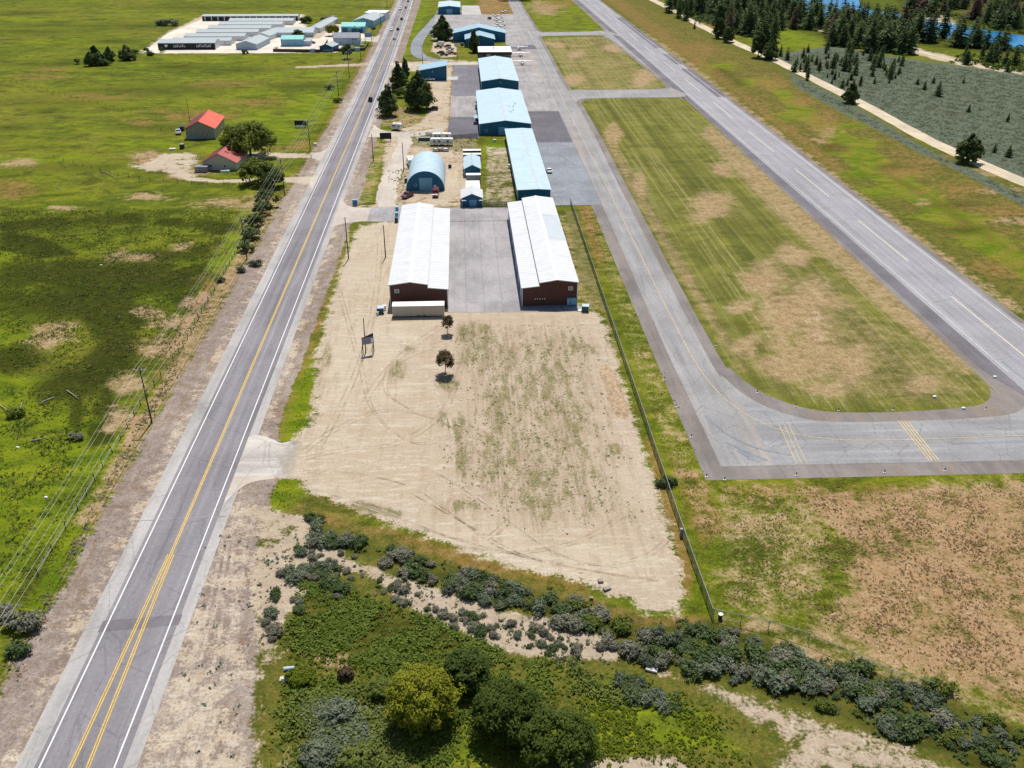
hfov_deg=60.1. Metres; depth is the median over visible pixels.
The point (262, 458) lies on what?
driveway
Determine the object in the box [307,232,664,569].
dirt track
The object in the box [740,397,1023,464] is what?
taxiway connector
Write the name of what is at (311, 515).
sagebrush
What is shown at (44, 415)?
meadow sedge
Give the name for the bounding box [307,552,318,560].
sagebrush
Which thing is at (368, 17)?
workshop
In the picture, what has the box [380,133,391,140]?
sign board
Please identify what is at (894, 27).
conifer
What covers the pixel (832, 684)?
sagebrush
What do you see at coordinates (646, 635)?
sagebrush
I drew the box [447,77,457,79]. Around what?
concrete pad
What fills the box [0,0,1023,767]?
ground
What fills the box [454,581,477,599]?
sagebrush
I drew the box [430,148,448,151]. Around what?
flatbed trailer
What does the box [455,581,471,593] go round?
sagebrush
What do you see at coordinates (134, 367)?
overhead wire
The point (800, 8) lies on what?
conifer
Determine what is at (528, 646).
sagebrush
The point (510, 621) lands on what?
sagebrush
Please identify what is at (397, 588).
sagebrush
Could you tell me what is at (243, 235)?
utility pole
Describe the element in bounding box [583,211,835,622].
verge straw
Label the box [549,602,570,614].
sagebrush
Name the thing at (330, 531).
sagebrush
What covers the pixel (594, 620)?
sagebrush
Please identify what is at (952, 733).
sagebrush
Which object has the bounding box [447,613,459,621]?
sagebrush
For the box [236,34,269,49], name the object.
storage unit
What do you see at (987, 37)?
conifer
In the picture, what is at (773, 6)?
conifer
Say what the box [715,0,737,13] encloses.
conifer
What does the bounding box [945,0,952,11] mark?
conifer
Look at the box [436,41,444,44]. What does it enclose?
van
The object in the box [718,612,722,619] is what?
steel drum
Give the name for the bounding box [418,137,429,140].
storage box
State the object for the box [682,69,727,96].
runway edge
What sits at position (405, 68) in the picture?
pine tree
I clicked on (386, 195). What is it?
driveway
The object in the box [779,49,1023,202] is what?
sage field
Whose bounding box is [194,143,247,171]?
house
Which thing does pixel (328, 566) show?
sagebrush
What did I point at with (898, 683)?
sagebrush
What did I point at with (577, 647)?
sagebrush
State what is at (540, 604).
sagebrush
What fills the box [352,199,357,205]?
mail cabinet
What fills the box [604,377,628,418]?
dirt mound
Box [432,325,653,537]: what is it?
lot weeds
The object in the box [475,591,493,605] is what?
sagebrush
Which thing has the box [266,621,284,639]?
sagebrush
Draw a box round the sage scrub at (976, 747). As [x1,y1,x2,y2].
[324,533,1023,766]
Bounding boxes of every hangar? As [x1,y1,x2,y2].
[388,202,449,307]
[436,0,461,14]
[452,23,505,46]
[474,87,531,134]
[478,56,518,89]
[505,128,551,200]
[507,195,578,305]
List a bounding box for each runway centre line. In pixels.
[794,168,829,196]
[858,220,907,260]
[951,296,1023,355]
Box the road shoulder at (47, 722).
[15,0,413,767]
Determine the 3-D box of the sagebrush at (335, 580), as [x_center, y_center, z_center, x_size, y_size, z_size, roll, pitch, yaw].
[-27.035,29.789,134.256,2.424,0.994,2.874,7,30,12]
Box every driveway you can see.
[224,435,296,501]
[310,168,322,189]
[311,149,326,160]
[331,198,369,226]
[366,35,379,41]
[367,207,507,221]
[368,125,444,136]
[376,137,412,206]
[390,62,477,65]
[410,13,450,61]
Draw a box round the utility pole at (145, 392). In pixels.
[133,368,152,422]
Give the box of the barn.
[184,110,224,138]
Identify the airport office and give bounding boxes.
[478,46,511,57]
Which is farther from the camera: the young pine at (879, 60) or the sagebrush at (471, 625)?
the young pine at (879, 60)
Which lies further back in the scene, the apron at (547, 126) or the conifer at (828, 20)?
the conifer at (828, 20)
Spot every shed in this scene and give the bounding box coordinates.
[319,41,338,51]
[461,185,482,206]
[463,153,480,176]
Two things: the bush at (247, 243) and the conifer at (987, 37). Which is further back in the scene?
the conifer at (987, 37)
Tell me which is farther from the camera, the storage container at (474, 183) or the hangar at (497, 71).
the hangar at (497, 71)
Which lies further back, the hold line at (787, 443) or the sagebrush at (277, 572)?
the hold line at (787, 443)
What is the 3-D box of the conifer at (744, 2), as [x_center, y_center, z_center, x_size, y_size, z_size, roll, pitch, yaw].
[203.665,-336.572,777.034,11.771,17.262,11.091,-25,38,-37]
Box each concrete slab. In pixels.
[279,676,288,681]
[603,585,610,591]
[645,666,657,673]
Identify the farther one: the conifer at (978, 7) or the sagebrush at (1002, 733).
the conifer at (978, 7)
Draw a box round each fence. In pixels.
[13,74,169,118]
[35,171,283,575]
[53,155,239,183]
[273,39,327,51]
[334,42,368,50]
[425,132,477,138]
[483,201,510,206]
[570,198,713,617]
[713,608,934,684]
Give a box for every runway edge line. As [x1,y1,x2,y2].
[582,1,1007,371]
[598,1,1023,330]
[1001,361,1023,379]
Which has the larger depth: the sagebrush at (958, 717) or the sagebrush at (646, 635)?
the sagebrush at (646, 635)
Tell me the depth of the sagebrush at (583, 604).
129.58 m
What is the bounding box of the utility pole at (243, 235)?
[237,217,247,258]
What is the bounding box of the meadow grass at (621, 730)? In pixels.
[261,565,757,767]
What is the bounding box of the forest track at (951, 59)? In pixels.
[913,47,1023,71]
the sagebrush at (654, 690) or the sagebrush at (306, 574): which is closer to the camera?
the sagebrush at (654, 690)
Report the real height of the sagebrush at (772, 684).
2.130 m
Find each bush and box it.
[0,600,22,620]
[0,608,46,632]
[3,639,32,657]
[4,407,25,417]
[68,432,83,440]
[146,51,154,55]
[154,18,178,25]
[215,277,225,281]
[236,239,254,250]
[236,267,245,271]
[239,227,260,238]
[242,213,264,227]
[247,259,262,266]
[251,201,272,214]
[254,188,281,204]
[257,168,284,186]
[292,29,303,34]
[298,16,312,22]
[324,25,339,34]
[324,84,334,89]
[394,87,404,96]
[653,474,678,487]
[830,660,855,673]
[847,656,877,676]
[919,674,963,695]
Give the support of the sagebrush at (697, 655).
on the ground at (790, 300)
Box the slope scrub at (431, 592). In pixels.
[181,533,613,757]
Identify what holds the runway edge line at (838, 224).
on the runway
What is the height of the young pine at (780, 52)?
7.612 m
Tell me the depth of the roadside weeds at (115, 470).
144.27 m
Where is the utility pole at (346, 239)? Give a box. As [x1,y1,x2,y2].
[344,217,348,258]
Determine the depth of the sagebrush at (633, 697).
114.83 m
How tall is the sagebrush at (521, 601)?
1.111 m
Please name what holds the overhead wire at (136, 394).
attached to the utility pole at (145, 392)
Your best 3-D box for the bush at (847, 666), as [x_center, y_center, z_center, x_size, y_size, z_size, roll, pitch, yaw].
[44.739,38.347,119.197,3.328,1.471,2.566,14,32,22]
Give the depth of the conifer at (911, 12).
649.50 m
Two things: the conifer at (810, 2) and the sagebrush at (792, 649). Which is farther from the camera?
the conifer at (810, 2)
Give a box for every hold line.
[779,424,796,463]
[898,421,929,460]
[901,421,932,460]
[904,421,935,459]
[907,421,938,459]
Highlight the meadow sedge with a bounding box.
[0,208,239,589]
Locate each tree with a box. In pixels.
[83,51,95,65]
[89,45,99,53]
[92,52,107,65]
[103,46,115,60]
[117,44,136,60]
[218,120,278,157]
[236,158,273,184]
[340,43,351,58]
[375,83,398,116]
[389,61,406,90]
[401,58,409,80]
[402,70,437,109]
[429,14,453,40]
[435,349,453,373]
[441,315,453,333]
[468,29,479,52]
[711,18,726,38]
[722,23,734,41]
[750,27,767,57]
[761,37,779,59]
[840,83,860,103]
[954,133,985,162]
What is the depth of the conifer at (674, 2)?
798.80 m
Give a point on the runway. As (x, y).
(931, 281)
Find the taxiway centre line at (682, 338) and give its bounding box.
[523,21,1023,440]
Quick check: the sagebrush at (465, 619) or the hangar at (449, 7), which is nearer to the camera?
the sagebrush at (465, 619)
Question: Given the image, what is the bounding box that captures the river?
[794,0,1023,48]
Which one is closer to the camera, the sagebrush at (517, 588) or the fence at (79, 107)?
the sagebrush at (517, 588)
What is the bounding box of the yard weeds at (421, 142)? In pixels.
[377,100,477,203]
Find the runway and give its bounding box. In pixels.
[579,0,1023,389]
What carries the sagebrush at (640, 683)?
on the ground at (790, 300)
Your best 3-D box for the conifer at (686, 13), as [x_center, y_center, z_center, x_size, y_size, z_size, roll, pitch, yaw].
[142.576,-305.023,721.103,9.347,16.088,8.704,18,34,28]
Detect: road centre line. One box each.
[69,554,167,767]
[71,7,403,767]
[88,554,173,767]
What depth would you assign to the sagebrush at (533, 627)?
125.76 m
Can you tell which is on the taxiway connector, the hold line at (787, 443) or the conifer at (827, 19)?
the hold line at (787, 443)
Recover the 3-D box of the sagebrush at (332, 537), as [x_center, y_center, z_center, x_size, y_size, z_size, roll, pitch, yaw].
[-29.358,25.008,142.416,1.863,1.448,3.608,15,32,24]
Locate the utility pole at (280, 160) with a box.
[277,159,284,194]
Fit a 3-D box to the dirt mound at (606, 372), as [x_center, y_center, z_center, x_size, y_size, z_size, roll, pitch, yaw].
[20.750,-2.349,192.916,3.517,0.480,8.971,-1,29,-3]
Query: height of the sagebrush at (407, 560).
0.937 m
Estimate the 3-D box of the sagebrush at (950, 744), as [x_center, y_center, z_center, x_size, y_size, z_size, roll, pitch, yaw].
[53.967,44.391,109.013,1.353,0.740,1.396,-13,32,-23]
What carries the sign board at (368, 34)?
on the ground at (790, 300)
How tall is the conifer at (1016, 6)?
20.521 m
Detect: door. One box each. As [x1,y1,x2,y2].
[419,178,432,190]
[446,9,451,13]
[469,200,476,206]
[499,127,507,134]
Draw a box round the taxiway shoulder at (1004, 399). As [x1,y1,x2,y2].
[508,0,1023,479]
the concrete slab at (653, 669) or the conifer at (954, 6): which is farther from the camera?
the conifer at (954, 6)
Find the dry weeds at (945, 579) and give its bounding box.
[835,483,1023,705]
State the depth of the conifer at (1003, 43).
590.25 m
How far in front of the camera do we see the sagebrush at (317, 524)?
144.94 m
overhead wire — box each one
[0,4,384,616]
[0,10,380,601]
[0,15,374,576]
[0,15,375,584]
[0,20,377,629]
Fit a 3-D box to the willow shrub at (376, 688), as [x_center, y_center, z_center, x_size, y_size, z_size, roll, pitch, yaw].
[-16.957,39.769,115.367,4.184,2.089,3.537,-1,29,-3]
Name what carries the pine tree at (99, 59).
on the ground at (790, 300)
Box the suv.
[428,106,438,109]
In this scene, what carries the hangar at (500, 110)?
on the ground at (790, 300)
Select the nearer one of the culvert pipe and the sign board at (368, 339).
the culvert pipe
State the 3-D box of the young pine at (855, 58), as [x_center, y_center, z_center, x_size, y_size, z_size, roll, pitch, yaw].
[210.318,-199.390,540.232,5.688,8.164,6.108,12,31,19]
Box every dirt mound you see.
[599,365,615,380]
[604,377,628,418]
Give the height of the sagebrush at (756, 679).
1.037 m
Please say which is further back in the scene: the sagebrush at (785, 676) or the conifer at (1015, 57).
the conifer at (1015, 57)
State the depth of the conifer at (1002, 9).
715.33 m
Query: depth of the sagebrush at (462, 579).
133.15 m
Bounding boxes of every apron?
[431,13,528,44]
[447,117,478,137]
[448,221,522,311]
[450,96,477,116]
[451,65,480,95]
[462,6,480,14]
[504,45,537,48]
[511,49,559,110]
[523,304,578,311]
[528,111,571,141]
[537,142,601,204]
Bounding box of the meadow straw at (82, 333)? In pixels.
[0,209,233,590]
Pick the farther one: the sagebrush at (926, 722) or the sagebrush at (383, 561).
the sagebrush at (383, 561)
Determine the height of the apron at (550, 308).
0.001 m
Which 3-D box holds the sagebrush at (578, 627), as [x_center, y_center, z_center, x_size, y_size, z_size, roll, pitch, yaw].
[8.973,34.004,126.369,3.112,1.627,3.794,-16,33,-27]
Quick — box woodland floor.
[675,0,821,40]
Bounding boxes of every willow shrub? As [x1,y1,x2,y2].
[283,664,317,688]
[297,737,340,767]
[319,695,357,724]
[337,665,354,680]
[340,743,376,767]
[366,677,391,701]
[380,660,465,737]
[439,647,492,693]
[467,672,550,747]
[508,698,602,767]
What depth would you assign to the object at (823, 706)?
113.64 m
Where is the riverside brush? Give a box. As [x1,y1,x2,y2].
[820,9,1023,71]
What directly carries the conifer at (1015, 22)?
on the ground at (790, 300)
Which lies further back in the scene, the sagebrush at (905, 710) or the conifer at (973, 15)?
the conifer at (973, 15)
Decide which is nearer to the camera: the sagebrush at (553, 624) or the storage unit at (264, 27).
the sagebrush at (553, 624)
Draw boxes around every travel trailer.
[389,122,401,129]
[407,155,412,165]
[430,137,452,145]
[432,132,450,136]
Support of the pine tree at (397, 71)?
on the ground at (790, 300)
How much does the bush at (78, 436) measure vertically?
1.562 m
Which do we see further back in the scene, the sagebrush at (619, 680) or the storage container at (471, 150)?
the storage container at (471, 150)
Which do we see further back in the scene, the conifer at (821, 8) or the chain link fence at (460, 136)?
the conifer at (821, 8)
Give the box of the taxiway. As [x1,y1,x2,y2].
[508,0,1023,466]
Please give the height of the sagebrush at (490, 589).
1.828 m
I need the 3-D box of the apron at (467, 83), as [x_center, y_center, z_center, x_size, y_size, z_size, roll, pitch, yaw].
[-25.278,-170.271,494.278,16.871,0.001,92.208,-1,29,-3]
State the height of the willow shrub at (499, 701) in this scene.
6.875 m
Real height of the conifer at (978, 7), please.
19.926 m
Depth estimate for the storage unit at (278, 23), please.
672.53 m
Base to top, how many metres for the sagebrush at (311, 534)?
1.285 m
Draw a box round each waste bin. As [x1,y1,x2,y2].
[376,305,383,313]
[581,303,588,311]
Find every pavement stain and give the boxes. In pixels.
[704,415,790,455]
[725,442,766,460]
[737,450,759,462]
[951,440,1023,443]
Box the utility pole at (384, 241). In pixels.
[383,225,385,256]
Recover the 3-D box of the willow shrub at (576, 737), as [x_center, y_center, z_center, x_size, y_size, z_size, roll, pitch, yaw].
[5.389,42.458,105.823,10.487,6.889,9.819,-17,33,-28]
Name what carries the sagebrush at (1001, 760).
on the ground at (790, 300)
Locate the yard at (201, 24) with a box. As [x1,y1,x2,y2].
[143,15,373,52]
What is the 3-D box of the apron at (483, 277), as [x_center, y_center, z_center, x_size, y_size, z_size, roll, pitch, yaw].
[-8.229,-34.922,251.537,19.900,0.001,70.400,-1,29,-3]
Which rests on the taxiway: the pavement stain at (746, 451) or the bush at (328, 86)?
the pavement stain at (746, 451)
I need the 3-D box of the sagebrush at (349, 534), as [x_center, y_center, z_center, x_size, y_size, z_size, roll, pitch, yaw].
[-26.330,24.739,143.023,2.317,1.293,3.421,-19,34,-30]
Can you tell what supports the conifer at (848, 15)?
on the ground at (790, 300)
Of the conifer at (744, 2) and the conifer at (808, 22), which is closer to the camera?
the conifer at (808, 22)
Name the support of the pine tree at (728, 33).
on the ground at (790, 300)
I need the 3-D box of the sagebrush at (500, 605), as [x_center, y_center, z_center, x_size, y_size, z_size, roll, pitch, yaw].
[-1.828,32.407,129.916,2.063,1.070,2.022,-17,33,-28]
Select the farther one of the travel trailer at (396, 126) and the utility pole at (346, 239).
the travel trailer at (396, 126)
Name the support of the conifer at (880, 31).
on the ground at (790, 300)
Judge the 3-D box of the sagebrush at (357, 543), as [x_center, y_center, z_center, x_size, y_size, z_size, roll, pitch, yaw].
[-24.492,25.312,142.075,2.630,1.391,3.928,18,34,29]
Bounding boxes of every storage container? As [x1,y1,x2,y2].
[392,301,444,317]
[463,149,480,152]
[463,153,480,160]
[466,173,480,181]
[466,181,479,187]
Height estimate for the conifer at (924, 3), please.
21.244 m
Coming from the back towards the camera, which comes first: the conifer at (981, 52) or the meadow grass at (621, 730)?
the conifer at (981, 52)
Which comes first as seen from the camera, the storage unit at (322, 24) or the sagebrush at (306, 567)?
the sagebrush at (306, 567)
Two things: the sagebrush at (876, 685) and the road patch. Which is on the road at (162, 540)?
the road patch
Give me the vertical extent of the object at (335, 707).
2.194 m
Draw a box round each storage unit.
[157,39,219,49]
[172,37,234,44]
[183,33,248,40]
[196,29,260,35]
[202,14,299,20]
[207,25,272,31]
[218,21,284,27]
[228,18,295,24]
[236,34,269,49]
[253,27,277,39]
[275,27,316,36]
[280,35,311,45]
[311,16,337,32]
[333,32,360,44]
[340,22,366,32]
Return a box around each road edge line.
[38,2,400,767]
[113,15,405,767]
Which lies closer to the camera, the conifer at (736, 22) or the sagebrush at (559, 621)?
the sagebrush at (559, 621)
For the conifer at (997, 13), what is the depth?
688.62 m
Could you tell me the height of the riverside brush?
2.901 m
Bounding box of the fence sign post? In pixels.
[679,528,683,536]
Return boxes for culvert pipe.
[283,666,294,670]
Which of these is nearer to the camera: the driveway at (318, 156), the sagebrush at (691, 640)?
the sagebrush at (691, 640)
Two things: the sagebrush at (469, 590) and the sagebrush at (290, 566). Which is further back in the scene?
the sagebrush at (290, 566)
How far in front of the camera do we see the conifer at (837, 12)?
644.23 m
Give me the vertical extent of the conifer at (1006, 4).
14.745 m
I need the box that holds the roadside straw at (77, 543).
[1,283,226,676]
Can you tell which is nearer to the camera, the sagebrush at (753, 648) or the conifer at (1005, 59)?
the sagebrush at (753, 648)
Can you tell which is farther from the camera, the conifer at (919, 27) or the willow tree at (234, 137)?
the conifer at (919, 27)
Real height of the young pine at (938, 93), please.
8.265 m
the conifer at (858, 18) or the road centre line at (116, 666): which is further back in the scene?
the conifer at (858, 18)
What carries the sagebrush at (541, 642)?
on the ground at (790, 300)
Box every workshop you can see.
[353,10,389,26]
[419,60,446,79]
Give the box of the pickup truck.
[400,191,414,198]
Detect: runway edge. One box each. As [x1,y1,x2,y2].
[574,0,616,33]
[612,34,685,93]
[616,17,662,47]
[663,54,683,63]
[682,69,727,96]
[684,95,1023,394]
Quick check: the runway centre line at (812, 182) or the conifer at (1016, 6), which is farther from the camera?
the conifer at (1016, 6)
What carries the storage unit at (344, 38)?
on the yard at (201, 24)
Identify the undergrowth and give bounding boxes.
[268,579,559,767]
[280,661,645,767]
[291,694,390,766]
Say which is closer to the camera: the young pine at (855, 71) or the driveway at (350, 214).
the driveway at (350, 214)
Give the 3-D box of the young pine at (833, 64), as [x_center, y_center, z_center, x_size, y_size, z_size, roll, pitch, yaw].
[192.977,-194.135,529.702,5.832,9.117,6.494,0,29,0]
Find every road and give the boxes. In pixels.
[34,0,411,767]
[650,0,1023,185]
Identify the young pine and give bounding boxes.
[778,44,783,55]
[784,47,790,59]
[789,59,799,71]
[802,55,811,71]
[813,55,818,64]
[823,38,830,49]
[829,53,837,67]
[839,55,848,70]
[839,77,845,87]
[845,38,851,51]
[847,54,853,66]
[851,62,858,74]
[852,51,859,64]
[865,48,873,60]
[869,55,876,69]
[870,66,876,75]
[875,54,882,66]
[880,45,885,57]
[884,61,894,76]
[888,66,893,78]
[899,54,905,65]
[933,81,943,96]
[991,142,996,152]
[1004,145,1012,156]
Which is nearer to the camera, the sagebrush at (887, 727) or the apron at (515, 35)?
the sagebrush at (887, 727)
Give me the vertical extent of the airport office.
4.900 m
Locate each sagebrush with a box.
[260,617,270,625]
[263,604,277,618]
[265,621,276,631]
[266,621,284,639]
[267,585,281,601]
[267,635,275,642]
[275,569,283,575]
[279,563,296,576]
[282,570,303,584]
[289,595,296,601]
[292,544,302,549]
[293,604,305,613]
[294,547,307,556]
[294,597,302,604]
[296,562,310,571]
[297,562,309,571]
[301,570,311,580]
[302,511,326,521]
[304,535,331,548]
[306,531,321,537]
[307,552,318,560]
[309,516,323,532]
[310,563,324,572]
[311,570,320,580]
[316,559,334,570]
[318,574,331,589]
[319,570,330,579]
[321,533,337,547]
[323,529,337,537]
[328,574,341,585]
[329,540,337,548]
[329,583,351,593]
[330,592,341,598]
[331,558,338,563]
[333,564,342,572]
[334,536,354,546]
[336,581,350,585]
[337,549,343,555]
[341,530,356,541]
[342,567,350,573]
[349,533,368,549]
[376,576,383,582]
[377,556,393,568]
[384,542,397,552]
[384,545,412,562]
[386,583,393,591]
[390,594,399,602]
[392,583,401,591]
[396,598,409,606]
[397,566,409,579]
[400,582,411,592]
[403,557,413,565]
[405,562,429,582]
[413,553,428,564]
[425,560,436,566]
[427,575,438,584]
[431,605,438,612]
[437,607,449,618]
[440,584,453,594]
[441,572,459,590]
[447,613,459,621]
[448,622,459,629]
[452,575,469,584]
[454,564,470,576]
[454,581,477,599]
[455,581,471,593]
[458,607,468,616]
[460,616,469,623]
[463,567,480,578]
[464,609,479,621]
[465,621,478,631]
[467,582,488,598]
[473,623,486,637]
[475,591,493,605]
[480,569,494,586]
[482,576,498,595]
[485,623,496,630]
[487,630,500,637]
[493,588,503,596]
[493,600,505,608]
[494,596,505,602]
[498,579,512,596]
[499,578,527,595]
[504,618,516,627]
[506,592,519,607]
[512,598,527,606]
[513,629,522,638]
[521,589,531,594]
[525,642,534,647]
[526,599,536,609]
[527,631,536,638]
[528,622,543,631]
[532,596,546,618]
[535,639,546,646]
[538,627,549,636]
[543,591,558,605]
[544,649,551,656]
[546,633,555,640]
[546,643,558,651]
[548,614,557,627]
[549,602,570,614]
[551,612,579,629]
[553,639,562,646]
[562,614,585,632]
[563,601,572,611]
[565,596,591,609]
[567,592,584,606]
[570,641,583,657]
[574,607,589,618]
[578,618,596,631]
[582,612,603,629]
[591,603,611,622]
[592,640,606,650]
[597,627,605,633]
[599,628,615,646]
[604,639,619,649]
[610,613,632,635]
[613,670,625,686]
[617,639,646,660]
[620,681,631,691]
[622,687,644,704]
[623,673,636,683]
[630,684,643,692]
[631,676,647,688]
[635,626,654,642]
[636,653,657,667]
[637,644,645,656]
[639,687,655,705]
[645,686,658,699]
[647,643,670,660]
[649,624,665,638]
[653,697,669,714]
[654,635,671,645]
[654,651,673,667]
[656,687,669,707]
[657,629,684,648]
[667,647,676,654]
[673,638,691,653]
[676,657,687,665]
[680,657,702,681]
[682,651,697,660]
[683,619,720,647]
[687,646,711,663]
[688,632,714,644]
[688,637,697,647]
[690,636,709,650]
[694,661,721,677]
[699,644,726,661]
[710,650,733,670]
[718,628,729,640]
[720,635,738,647]
[720,644,739,662]
[726,637,744,657]
[727,627,739,634]
[727,673,745,684]
[728,661,752,677]
[744,641,770,668]
[746,635,763,644]
[750,655,769,677]
[752,672,765,686]
[758,663,788,694]
[762,660,779,670]
[767,644,801,664]
[769,650,786,663]
[769,657,804,677]
[774,665,800,690]
[777,660,803,686]
[778,639,799,656]
[789,645,809,660]
[792,668,806,689]
[798,658,819,673]
[798,670,824,695]
[808,676,825,684]
[812,680,828,694]
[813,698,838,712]
[816,663,829,677]
[821,677,837,691]
[827,664,848,680]
[832,692,840,698]
[838,673,861,685]
[840,671,862,697]
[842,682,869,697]
[851,707,864,718]
[854,675,871,686]
[855,692,880,712]
[857,682,876,696]
[870,677,884,692]
[871,713,896,725]
[872,681,891,702]
[878,720,903,741]
[881,677,894,688]
[881,682,897,699]
[884,707,906,724]
[885,698,904,708]
[890,675,906,695]
[892,722,902,735]
[899,689,911,699]
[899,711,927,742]
[900,679,913,696]
[902,708,911,713]
[907,681,923,694]
[908,686,928,703]
[911,702,924,708]
[914,709,938,732]
[920,698,933,710]
[922,684,945,696]
[925,689,945,707]
[927,707,960,729]
[940,703,955,717]
[940,724,960,741]
[943,740,955,750]
[950,721,965,743]
[952,711,962,721]
[954,717,969,728]
[956,736,972,749]
[969,715,982,728]
[970,735,983,744]
[971,729,979,736]
[974,712,995,729]
[977,746,994,763]
[983,735,997,752]
[986,711,1006,726]
[988,732,998,743]
[992,752,1011,767]
[993,724,1009,742]
[1004,741,1019,752]
[1011,726,1023,741]
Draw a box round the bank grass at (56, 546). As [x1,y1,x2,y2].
[0,377,158,630]
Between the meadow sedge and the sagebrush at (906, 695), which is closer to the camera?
the sagebrush at (906, 695)
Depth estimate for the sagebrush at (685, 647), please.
122.31 m
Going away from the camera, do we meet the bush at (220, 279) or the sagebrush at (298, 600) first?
the sagebrush at (298, 600)
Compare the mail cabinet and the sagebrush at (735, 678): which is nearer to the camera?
the sagebrush at (735, 678)
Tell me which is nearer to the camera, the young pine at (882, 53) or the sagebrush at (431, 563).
the sagebrush at (431, 563)
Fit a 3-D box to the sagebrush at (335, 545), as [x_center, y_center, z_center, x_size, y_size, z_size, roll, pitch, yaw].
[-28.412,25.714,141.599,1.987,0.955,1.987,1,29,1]
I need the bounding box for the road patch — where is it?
[98,614,181,631]
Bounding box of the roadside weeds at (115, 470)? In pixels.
[8,366,262,680]
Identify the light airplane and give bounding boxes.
[512,60,531,65]
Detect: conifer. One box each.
[662,0,675,12]
[663,0,678,6]
[674,0,683,17]
[680,0,693,12]
[680,1,690,20]
[683,0,696,16]
[692,0,711,13]
[705,0,718,12]
[706,0,719,13]
[711,0,726,24]
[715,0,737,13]
[721,0,733,20]
[724,1,734,26]
[725,6,735,29]
[733,11,742,30]
[734,0,743,21]
[735,1,758,35]
[740,0,748,10]
[746,1,760,26]
[749,5,761,31]
[751,10,769,36]
[755,0,761,13]
[757,0,767,19]
[757,15,770,41]
[762,0,776,14]
[764,2,770,18]
[767,11,781,42]
[767,12,773,32]
[769,0,778,17]
[769,3,775,18]
[770,9,781,27]
[776,0,781,12]
[777,0,787,28]
[784,0,791,12]
[784,1,802,20]
[787,7,800,28]
[790,4,800,21]
[794,0,808,17]
[797,0,804,21]
[800,7,817,29]
[805,0,818,13]
[807,0,820,20]
[808,0,827,17]
[815,9,825,26]
[822,11,832,27]
[823,0,834,22]
[823,5,837,31]
[823,22,838,45]
[824,0,841,23]
[825,8,839,32]
[832,8,848,33]
[833,12,848,44]
[834,6,855,27]
[834,24,851,45]
[836,8,852,28]
[847,13,856,28]
[848,18,855,40]
[850,0,854,17]
[850,22,865,47]
[852,21,868,42]
[854,1,866,15]
[855,11,862,24]
[858,18,883,51]
[859,3,868,26]
[864,3,872,25]
[865,1,883,29]
[866,11,876,33]
[869,13,878,31]
[872,19,883,46]
[876,21,899,50]
[877,13,885,27]
[877,18,885,39]
[881,4,889,17]
[883,7,893,24]
[884,18,897,41]
[885,5,899,23]
[887,31,896,51]
[890,17,908,47]
[891,25,909,52]
[894,5,910,25]
[900,0,916,10]
[902,0,916,10]
[903,25,920,54]
[906,4,913,20]
[911,6,926,32]
[911,9,928,38]
[913,0,933,13]
[916,12,938,42]
[922,0,942,16]
[922,11,941,41]
[936,7,952,38]
[937,0,947,13]
[944,14,972,47]
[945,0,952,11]
[946,0,961,8]
[951,17,961,39]
[959,0,970,8]
[961,45,968,57]
[961,49,972,64]
[962,0,983,19]
[966,0,984,14]
[966,15,980,40]
[966,24,983,47]
[977,28,993,49]
[978,1,992,22]
[978,41,986,55]
[981,0,994,19]
[984,43,995,62]
[989,4,1007,27]
[989,29,1004,50]
[991,0,1001,17]
[991,41,1001,60]
[992,0,1008,18]
[994,9,1008,29]
[1000,30,1008,48]
[1001,49,1010,63]
[1002,24,1012,47]
[1003,5,1014,27]
[1004,57,1011,71]
[1005,0,1010,15]
[1009,0,1021,19]
[1009,46,1021,63]
[1010,5,1022,28]
[1017,7,1023,27]
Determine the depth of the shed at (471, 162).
326.88 m
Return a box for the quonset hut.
[406,151,445,190]
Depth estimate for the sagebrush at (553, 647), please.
122.63 m
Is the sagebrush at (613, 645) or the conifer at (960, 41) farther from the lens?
the conifer at (960, 41)
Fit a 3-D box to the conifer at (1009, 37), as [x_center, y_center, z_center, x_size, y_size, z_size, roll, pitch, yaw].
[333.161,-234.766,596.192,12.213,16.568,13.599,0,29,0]
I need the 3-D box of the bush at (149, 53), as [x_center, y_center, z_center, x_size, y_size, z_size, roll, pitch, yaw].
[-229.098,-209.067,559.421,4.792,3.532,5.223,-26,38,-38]
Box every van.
[432,187,438,196]
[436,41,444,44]
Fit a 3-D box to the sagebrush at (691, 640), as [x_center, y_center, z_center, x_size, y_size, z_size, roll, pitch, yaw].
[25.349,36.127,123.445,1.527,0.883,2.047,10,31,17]
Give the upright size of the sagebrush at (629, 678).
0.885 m
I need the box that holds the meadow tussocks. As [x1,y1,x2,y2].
[0,208,238,380]
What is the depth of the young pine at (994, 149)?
358.70 m
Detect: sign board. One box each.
[294,120,306,127]
[361,333,373,353]
[364,33,371,41]
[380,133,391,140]
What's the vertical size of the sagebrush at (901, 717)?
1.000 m
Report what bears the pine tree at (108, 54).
on the ground at (790, 300)
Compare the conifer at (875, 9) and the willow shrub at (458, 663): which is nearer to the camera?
the willow shrub at (458, 663)
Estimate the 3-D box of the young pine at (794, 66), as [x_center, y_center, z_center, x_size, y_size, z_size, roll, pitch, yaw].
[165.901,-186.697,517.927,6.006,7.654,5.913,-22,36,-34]
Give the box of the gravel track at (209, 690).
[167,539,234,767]

